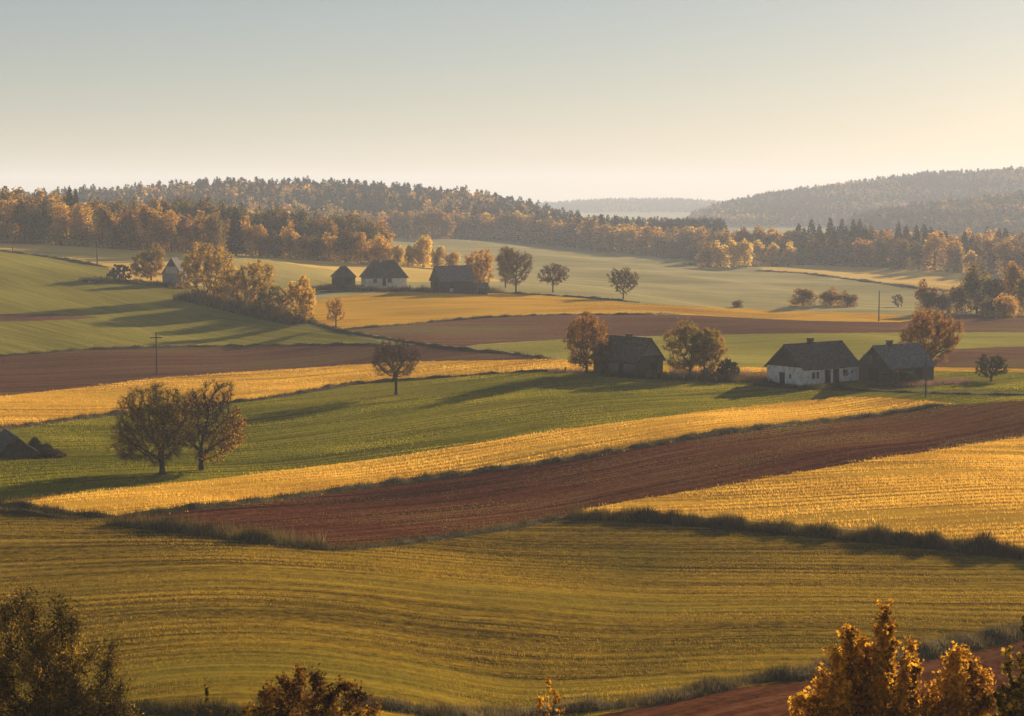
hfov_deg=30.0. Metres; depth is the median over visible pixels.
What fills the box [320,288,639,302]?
grass verge
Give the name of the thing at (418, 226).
broadleaf tree
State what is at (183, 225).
broadleaf tree
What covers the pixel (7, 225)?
broadleaf tree
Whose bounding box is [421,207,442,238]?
broadleaf tree
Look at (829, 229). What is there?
conifer tree
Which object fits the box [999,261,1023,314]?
broadleaf tree
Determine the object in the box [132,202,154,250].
broadleaf tree
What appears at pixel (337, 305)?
tree
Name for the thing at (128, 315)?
meadow
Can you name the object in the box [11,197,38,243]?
broadleaf tree
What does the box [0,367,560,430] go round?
grass verge
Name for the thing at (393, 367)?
tree
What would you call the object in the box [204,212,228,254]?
broadleaf tree
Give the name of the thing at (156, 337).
utility pole
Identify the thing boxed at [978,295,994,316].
broadleaf tree
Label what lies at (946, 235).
conifer tree
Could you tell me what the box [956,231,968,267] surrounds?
conifer tree
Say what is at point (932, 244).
broadleaf tree
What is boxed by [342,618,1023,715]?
grass verge
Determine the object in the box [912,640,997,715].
maple
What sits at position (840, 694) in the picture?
maple
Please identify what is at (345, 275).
shed
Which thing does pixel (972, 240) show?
conifer tree
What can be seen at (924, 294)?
broadleaf tree
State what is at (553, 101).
sky
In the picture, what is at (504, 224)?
broadleaf tree
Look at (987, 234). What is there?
valley wood
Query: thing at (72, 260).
grass verge
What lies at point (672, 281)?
ground
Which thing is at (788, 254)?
broadleaf tree
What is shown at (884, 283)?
grass verge
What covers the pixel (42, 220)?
broadleaf tree
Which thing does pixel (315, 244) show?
broadleaf tree
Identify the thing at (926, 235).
conifer tree
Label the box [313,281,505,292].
weeds
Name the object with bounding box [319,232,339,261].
broadleaf tree
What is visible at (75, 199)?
conifer tree
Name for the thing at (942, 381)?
weeds
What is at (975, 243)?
broadleaf tree
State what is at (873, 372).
door
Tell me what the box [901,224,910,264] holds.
conifer tree
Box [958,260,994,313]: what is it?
broadleaf tree
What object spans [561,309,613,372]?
tree
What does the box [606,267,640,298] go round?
tree
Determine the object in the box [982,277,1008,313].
broadleaf tree
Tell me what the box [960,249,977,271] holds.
broadleaf tree
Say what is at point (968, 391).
track
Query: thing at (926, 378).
utility pole
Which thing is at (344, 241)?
broadleaf tree
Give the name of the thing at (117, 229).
broadleaf tree
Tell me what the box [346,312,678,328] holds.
grass verge
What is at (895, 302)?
tree
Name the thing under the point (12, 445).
barn
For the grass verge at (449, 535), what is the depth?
162.40 m
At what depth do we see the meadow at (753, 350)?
375.55 m
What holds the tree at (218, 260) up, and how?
on the meadow at (128, 315)
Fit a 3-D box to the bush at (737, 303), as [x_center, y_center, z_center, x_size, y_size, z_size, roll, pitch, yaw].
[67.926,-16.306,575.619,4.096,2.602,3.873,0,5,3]
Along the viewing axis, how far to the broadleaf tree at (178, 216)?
656.38 m
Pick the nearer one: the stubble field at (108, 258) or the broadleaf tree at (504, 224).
the stubble field at (108, 258)
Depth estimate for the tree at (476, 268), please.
534.05 m
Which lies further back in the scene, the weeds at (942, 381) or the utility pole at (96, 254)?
the utility pole at (96, 254)
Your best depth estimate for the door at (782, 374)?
297.68 m
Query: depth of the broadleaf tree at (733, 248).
887.81 m
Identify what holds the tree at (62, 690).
on the ground at (672, 281)
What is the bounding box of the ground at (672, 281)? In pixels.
[0,187,1023,547]
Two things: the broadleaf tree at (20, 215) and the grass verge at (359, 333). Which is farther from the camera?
the broadleaf tree at (20, 215)
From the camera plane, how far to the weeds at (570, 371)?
308.53 m
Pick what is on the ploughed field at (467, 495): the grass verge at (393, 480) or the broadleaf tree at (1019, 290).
the grass verge at (393, 480)
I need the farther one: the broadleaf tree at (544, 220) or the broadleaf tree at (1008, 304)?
the broadleaf tree at (544, 220)
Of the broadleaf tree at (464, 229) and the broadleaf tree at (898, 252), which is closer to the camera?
the broadleaf tree at (898, 252)
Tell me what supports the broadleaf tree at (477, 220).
on the ground at (672, 281)
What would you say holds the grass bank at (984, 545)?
on the stubble field at (370, 620)
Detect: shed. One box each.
[330,266,356,284]
[474,283,488,294]
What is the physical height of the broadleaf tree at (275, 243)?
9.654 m
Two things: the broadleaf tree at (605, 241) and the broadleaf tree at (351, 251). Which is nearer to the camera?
the broadleaf tree at (351, 251)
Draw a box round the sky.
[0,0,1023,203]
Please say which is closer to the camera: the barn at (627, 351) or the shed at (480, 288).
the barn at (627, 351)
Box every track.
[321,323,559,358]
[828,390,1023,393]
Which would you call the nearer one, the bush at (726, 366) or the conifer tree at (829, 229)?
the bush at (726, 366)
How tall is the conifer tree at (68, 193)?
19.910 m
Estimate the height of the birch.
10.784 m
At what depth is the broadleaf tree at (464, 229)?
1154.03 m
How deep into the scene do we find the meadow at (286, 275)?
559.28 m
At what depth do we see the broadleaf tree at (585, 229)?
1088.65 m
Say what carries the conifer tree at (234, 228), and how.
on the ground at (672, 281)
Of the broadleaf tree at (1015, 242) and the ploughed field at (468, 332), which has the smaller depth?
the ploughed field at (468, 332)
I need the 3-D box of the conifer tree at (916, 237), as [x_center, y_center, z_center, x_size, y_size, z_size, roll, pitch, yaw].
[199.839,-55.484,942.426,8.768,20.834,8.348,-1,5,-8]
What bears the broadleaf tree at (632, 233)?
on the ground at (672, 281)
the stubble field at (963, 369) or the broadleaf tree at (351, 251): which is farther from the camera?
the broadleaf tree at (351, 251)
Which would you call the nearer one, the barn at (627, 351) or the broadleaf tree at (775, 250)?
the barn at (627, 351)
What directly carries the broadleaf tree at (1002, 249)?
on the ground at (672, 281)
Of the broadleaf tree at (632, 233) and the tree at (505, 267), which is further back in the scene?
the broadleaf tree at (632, 233)
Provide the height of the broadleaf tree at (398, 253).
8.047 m
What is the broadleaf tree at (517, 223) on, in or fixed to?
on the ground at (672, 281)
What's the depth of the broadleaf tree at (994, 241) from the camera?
892.34 m
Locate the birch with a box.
[286,275,315,321]
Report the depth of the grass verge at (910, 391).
283.29 m
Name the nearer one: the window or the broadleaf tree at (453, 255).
the window
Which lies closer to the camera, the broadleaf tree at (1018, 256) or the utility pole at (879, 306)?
the utility pole at (879, 306)
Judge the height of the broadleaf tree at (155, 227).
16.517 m
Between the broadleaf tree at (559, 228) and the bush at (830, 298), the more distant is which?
the broadleaf tree at (559, 228)
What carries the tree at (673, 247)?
on the ground at (672, 281)
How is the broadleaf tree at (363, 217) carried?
on the ground at (672, 281)
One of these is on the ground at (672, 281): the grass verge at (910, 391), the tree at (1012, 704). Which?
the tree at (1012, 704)
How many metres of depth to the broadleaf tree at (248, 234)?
627.90 m
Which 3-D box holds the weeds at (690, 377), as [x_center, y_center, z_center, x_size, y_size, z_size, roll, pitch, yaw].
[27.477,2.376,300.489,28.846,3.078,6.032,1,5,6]
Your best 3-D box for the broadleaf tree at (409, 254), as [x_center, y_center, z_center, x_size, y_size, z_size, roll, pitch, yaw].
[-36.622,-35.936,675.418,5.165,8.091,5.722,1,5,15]
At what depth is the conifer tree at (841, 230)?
989.29 m
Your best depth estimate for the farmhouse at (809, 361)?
298.21 m
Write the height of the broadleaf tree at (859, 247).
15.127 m
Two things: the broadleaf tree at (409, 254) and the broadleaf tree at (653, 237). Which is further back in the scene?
the broadleaf tree at (653, 237)
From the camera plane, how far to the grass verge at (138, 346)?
369.67 m
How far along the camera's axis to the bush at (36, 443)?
210.03 m
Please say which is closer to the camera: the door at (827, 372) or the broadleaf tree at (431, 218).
the door at (827, 372)
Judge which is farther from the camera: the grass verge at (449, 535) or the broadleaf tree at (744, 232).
the broadleaf tree at (744, 232)
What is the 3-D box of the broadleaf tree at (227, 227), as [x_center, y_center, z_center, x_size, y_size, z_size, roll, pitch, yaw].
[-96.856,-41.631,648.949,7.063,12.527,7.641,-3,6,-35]
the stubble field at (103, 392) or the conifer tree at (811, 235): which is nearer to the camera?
the stubble field at (103, 392)
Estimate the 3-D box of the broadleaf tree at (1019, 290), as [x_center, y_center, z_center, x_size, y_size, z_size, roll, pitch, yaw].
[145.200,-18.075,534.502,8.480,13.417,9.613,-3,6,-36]
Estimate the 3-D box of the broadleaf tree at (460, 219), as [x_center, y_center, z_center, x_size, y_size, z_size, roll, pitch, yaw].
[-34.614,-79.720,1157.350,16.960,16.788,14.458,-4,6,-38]
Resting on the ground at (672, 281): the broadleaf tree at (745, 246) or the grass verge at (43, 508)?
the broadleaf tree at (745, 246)
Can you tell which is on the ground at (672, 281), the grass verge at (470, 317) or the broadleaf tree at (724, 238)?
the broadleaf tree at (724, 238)
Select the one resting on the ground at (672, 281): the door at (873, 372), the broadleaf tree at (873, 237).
the broadleaf tree at (873, 237)
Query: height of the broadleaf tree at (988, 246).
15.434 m
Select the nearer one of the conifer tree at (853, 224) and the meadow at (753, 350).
the meadow at (753, 350)
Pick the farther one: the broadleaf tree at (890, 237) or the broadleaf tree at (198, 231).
the broadleaf tree at (890, 237)
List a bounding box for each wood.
[0,175,729,253]
[0,186,395,258]
[533,197,725,212]
[689,165,1023,225]
[689,225,802,261]
[793,223,1023,264]
[846,189,1023,234]
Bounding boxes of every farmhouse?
[359,259,408,287]
[764,338,861,385]
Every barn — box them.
[0,428,39,457]
[429,265,474,293]
[591,334,665,375]
[858,340,936,382]
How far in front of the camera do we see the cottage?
507.34 m
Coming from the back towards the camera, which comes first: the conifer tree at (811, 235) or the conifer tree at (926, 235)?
the conifer tree at (811, 235)
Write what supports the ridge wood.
on the ground at (672, 281)
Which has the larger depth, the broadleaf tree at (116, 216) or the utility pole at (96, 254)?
the broadleaf tree at (116, 216)
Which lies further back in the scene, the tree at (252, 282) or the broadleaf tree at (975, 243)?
the broadleaf tree at (975, 243)
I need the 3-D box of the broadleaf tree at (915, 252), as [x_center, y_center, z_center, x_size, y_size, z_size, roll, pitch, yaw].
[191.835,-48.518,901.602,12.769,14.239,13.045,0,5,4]
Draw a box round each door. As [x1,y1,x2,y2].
[651,362,656,374]
[779,372,784,383]
[825,369,830,382]
[833,369,838,382]
[869,368,879,381]
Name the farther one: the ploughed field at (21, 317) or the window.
the ploughed field at (21, 317)
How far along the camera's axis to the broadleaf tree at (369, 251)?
670.30 m
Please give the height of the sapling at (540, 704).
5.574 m
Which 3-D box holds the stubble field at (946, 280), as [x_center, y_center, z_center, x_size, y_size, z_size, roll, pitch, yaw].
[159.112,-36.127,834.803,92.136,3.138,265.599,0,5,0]
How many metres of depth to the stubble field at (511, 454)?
215.03 m
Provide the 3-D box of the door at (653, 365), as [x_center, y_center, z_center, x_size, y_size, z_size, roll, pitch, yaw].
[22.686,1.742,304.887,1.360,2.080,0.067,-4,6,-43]
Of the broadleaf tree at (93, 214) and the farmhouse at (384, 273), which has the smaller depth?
the farmhouse at (384, 273)
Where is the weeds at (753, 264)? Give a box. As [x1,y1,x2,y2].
[683,260,804,266]
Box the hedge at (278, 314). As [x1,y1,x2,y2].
[171,288,317,324]
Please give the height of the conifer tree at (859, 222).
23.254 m
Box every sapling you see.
[192,683,230,715]
[534,677,576,715]
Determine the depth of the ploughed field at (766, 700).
105.86 m
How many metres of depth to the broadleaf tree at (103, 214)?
638.51 m
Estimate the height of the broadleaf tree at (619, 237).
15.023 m
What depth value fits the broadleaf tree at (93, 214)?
662.32 m
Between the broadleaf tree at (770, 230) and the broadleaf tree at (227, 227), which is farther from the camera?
the broadleaf tree at (770, 230)
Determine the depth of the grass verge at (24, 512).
164.81 m
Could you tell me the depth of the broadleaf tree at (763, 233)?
990.75 m
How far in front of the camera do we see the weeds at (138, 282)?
504.62 m
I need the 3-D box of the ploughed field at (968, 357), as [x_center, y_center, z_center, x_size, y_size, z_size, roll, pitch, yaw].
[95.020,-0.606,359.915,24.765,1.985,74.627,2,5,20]
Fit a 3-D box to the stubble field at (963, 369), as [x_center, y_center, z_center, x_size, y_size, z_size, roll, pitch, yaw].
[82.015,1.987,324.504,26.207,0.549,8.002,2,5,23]
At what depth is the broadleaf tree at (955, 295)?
537.70 m
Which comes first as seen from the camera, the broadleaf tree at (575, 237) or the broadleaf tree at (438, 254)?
the broadleaf tree at (438, 254)
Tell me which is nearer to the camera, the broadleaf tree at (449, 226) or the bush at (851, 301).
the bush at (851, 301)
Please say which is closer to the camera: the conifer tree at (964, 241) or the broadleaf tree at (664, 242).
the conifer tree at (964, 241)
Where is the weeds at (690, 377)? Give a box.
[596,366,774,382]
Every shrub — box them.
[238,660,383,715]
[700,365,721,377]
[898,370,917,383]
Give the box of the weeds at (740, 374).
[668,364,766,377]
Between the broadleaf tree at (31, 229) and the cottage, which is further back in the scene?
the broadleaf tree at (31, 229)
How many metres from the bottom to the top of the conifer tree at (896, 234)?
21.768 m
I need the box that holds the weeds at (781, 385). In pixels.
[747,380,851,388]
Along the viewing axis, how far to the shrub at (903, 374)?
294.60 m
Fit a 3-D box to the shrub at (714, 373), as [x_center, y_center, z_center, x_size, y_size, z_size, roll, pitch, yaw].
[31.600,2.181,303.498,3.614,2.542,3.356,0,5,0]
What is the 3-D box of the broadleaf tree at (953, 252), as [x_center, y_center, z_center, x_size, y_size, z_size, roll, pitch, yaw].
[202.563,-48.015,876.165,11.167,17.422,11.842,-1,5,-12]
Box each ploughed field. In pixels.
[0,314,98,321]
[0,344,542,395]
[126,400,1023,547]
[350,315,1023,346]
[598,638,1023,715]
[934,347,1023,368]
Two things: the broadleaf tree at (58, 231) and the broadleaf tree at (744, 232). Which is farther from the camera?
the broadleaf tree at (744, 232)
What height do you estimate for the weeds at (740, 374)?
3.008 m
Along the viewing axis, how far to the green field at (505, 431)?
251.73 m
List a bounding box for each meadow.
[0,251,379,354]
[181,256,335,293]
[467,332,1023,371]
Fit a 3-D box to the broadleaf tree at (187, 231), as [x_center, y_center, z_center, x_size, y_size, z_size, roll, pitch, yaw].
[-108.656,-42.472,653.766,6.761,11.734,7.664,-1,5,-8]
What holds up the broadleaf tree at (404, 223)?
on the ground at (672, 281)
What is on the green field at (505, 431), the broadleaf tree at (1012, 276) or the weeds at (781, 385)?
the weeds at (781, 385)
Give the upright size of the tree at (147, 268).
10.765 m
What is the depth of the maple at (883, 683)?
54.58 m
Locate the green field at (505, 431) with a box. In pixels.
[0,370,1023,500]
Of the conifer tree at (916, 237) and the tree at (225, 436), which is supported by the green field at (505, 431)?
the tree at (225, 436)
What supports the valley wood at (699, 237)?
on the ground at (672, 281)
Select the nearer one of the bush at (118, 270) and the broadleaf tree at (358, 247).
the bush at (118, 270)
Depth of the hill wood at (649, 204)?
4308.80 m
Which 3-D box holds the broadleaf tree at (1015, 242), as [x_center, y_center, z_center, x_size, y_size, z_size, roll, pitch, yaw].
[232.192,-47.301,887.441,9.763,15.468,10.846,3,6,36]
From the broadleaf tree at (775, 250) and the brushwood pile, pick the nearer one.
the brushwood pile
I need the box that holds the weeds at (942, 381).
[865,375,979,387]
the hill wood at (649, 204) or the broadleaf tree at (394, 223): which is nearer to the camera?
the broadleaf tree at (394, 223)
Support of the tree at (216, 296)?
on the meadow at (128, 315)
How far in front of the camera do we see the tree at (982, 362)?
303.63 m
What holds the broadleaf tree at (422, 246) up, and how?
on the ground at (672, 281)
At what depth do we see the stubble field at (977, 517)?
183.90 m
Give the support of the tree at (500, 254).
on the ground at (672, 281)
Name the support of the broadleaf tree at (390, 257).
on the ground at (672, 281)
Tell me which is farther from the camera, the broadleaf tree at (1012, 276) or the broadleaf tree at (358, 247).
the broadleaf tree at (358, 247)
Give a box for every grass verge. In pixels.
[0,249,111,266]
[0,340,383,356]
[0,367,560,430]
[0,497,132,517]
[0,506,83,519]
[121,401,950,515]
[309,320,553,358]
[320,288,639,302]
[337,513,569,550]
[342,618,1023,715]
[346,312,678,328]
[757,269,949,291]
[799,387,1023,395]
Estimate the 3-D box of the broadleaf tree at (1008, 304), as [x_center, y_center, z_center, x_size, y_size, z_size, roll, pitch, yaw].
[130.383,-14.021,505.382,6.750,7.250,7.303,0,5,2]
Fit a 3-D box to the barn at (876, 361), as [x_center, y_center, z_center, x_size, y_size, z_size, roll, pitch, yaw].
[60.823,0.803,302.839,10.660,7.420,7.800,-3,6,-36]
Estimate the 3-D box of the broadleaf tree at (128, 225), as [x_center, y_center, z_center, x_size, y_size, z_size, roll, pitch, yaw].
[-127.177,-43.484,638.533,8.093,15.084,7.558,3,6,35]
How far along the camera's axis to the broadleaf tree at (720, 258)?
888.20 m
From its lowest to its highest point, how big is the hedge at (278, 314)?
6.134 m
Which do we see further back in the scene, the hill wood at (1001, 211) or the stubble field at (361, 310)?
the hill wood at (1001, 211)
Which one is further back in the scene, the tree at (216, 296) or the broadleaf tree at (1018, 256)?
the broadleaf tree at (1018, 256)
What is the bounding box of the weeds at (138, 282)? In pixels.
[78,274,189,288]
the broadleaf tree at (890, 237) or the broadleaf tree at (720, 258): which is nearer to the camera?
the broadleaf tree at (720, 258)
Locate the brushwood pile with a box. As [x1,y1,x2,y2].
[37,447,66,457]
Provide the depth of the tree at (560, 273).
538.64 m
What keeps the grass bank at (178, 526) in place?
on the stubble field at (370, 620)
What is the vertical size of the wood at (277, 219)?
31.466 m
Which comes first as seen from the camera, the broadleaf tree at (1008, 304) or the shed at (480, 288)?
the broadleaf tree at (1008, 304)
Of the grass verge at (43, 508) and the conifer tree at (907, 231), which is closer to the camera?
the grass verge at (43, 508)
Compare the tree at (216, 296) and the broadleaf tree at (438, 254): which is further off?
the broadleaf tree at (438, 254)
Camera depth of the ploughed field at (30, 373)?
339.72 m
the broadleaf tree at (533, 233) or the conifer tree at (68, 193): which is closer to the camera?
the conifer tree at (68, 193)
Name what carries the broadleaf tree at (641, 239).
on the ground at (672, 281)
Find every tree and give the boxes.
[0,197,20,242]
[0,576,147,715]
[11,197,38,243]
[24,204,41,239]
[30,194,54,244]
[49,202,71,244]
[62,185,73,239]
[67,202,95,246]
[68,189,80,239]
[80,207,100,244]
[88,203,115,247]
[103,212,119,244]
[107,381,199,474]
[110,210,129,248]
[120,205,141,249]
[129,242,165,279]
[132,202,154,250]
[147,203,169,250]
[160,209,179,251]
[172,213,187,248]
[172,378,250,469]
[175,214,194,252]
[176,240,235,295]
[185,218,201,249]
[191,210,212,252]
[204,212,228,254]
[212,273,241,299]
[215,259,276,304]
[218,217,232,251]
[225,205,246,255]
[236,213,254,256]
[249,223,271,257]
[252,284,293,311]
[265,230,284,257]
[278,223,299,258]
[295,234,311,259]
[305,233,325,260]
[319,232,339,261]
[325,297,345,325]
[332,228,358,262]
[346,230,361,260]
[350,232,370,263]
[359,212,369,221]
[362,239,377,262]
[363,232,391,262]
[370,335,420,394]
[377,211,394,233]
[384,210,406,237]
[384,245,393,259]
[390,244,405,266]
[396,215,417,237]
[401,245,415,266]
[409,209,430,238]
[413,235,432,267]
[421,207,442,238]
[431,246,448,267]
[432,210,455,238]
[443,213,468,238]
[446,251,460,264]
[459,215,476,239]
[464,249,494,283]
[467,214,485,239]
[476,212,504,240]
[494,210,516,240]
[495,247,534,291]
[496,245,516,287]
[507,210,531,242]
[525,214,543,243]
[536,216,556,244]
[537,263,569,291]
[550,222,573,246]
[561,216,586,247]
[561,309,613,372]
[575,216,602,249]
[590,224,621,251]
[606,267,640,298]
[613,227,628,252]
[621,225,642,253]
[634,226,653,254]
[646,226,667,255]
[655,230,675,255]
[660,317,714,373]
[662,237,682,258]
[688,327,729,369]
[694,241,718,267]
[709,240,728,267]
[711,232,733,262]
[726,240,742,267]
[730,225,753,259]
[738,238,752,266]
[749,239,764,263]
[752,224,768,261]
[764,241,779,266]
[768,226,786,244]
[780,240,797,266]
[782,230,795,238]
[807,219,815,244]
[824,218,834,238]
[837,219,847,238]
[849,219,856,241]
[850,237,877,266]
[854,219,862,263]
[863,225,878,263]
[869,238,895,267]
[875,229,893,264]
[887,238,910,268]
[891,294,902,306]
[893,222,901,264]
[896,308,963,367]
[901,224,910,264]
[905,240,931,269]
[910,224,920,264]
[913,279,940,313]
[920,227,930,264]
[920,230,947,270]
[934,289,951,313]
[938,231,948,266]
[942,234,966,271]
[948,285,967,312]
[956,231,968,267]
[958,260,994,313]
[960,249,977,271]
[967,232,974,263]
[969,234,986,268]
[971,240,1000,273]
[975,353,1009,380]
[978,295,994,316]
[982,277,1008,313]
[987,237,1003,269]
[989,616,1023,715]
[992,238,1013,273]
[992,291,1017,317]
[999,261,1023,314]
[1006,240,1021,271]
[1008,244,1023,273]
[1012,275,1023,315]
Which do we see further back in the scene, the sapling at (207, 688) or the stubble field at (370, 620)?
the stubble field at (370, 620)
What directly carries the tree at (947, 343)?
on the meadow at (753, 350)
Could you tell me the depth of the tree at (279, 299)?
430.07 m
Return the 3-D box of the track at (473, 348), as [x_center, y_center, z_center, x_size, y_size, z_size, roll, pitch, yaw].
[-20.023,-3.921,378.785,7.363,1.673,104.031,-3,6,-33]
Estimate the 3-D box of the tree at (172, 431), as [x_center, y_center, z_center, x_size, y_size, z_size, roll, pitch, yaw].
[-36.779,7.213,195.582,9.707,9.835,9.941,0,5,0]
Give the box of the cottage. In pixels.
[161,257,186,285]
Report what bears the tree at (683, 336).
on the green field at (505, 431)
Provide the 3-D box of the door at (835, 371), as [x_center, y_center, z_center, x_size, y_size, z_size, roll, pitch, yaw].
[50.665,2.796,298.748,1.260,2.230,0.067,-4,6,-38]
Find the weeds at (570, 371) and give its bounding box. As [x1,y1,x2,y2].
[548,365,595,373]
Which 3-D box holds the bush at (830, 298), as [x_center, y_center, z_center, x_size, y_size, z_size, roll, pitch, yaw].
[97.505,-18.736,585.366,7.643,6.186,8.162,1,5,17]
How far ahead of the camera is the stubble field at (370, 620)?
132.05 m
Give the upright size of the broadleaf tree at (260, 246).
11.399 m
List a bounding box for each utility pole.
[96,241,97,264]
[150,332,161,374]
[878,291,880,320]
[925,358,928,396]
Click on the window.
(845, 372)
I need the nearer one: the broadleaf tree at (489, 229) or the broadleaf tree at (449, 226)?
the broadleaf tree at (449, 226)
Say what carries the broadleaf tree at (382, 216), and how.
on the ground at (672, 281)
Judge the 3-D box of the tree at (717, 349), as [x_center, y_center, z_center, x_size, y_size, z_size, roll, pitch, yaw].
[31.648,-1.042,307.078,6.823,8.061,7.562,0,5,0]
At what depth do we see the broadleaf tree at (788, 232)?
1007.67 m
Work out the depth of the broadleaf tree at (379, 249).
649.35 m
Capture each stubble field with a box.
[0,243,498,285]
[0,359,766,425]
[1,397,950,515]
[303,292,912,328]
[584,437,1023,546]
[761,265,980,291]
[934,367,1023,371]
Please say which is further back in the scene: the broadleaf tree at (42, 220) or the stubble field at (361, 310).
the broadleaf tree at (42, 220)
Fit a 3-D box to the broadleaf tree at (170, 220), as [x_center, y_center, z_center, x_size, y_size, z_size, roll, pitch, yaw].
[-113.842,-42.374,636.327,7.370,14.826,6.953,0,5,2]
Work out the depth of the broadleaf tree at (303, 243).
644.63 m
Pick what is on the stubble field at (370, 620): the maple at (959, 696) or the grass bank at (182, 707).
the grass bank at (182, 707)
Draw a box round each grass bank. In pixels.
[96,685,326,715]
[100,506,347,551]
[566,502,1023,559]
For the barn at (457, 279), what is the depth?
514.90 m
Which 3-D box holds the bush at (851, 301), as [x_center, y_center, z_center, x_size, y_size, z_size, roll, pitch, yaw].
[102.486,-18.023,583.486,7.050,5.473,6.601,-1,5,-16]
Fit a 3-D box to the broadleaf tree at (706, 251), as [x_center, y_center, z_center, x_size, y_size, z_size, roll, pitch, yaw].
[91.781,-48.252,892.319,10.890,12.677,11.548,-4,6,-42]
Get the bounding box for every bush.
[28,436,53,451]
[106,264,132,279]
[717,358,740,376]
[732,300,743,307]
[787,288,818,306]
[818,287,841,306]
[837,290,860,306]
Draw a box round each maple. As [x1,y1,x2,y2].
[787,623,870,715]
[852,598,924,715]
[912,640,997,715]
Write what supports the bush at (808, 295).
on the ground at (672, 281)
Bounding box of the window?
[843,369,847,375]
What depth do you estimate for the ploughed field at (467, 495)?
198.22 m
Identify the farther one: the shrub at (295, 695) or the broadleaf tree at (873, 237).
the broadleaf tree at (873, 237)
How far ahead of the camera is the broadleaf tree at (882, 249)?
927.66 m
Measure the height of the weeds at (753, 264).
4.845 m
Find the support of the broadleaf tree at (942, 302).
on the ground at (672, 281)

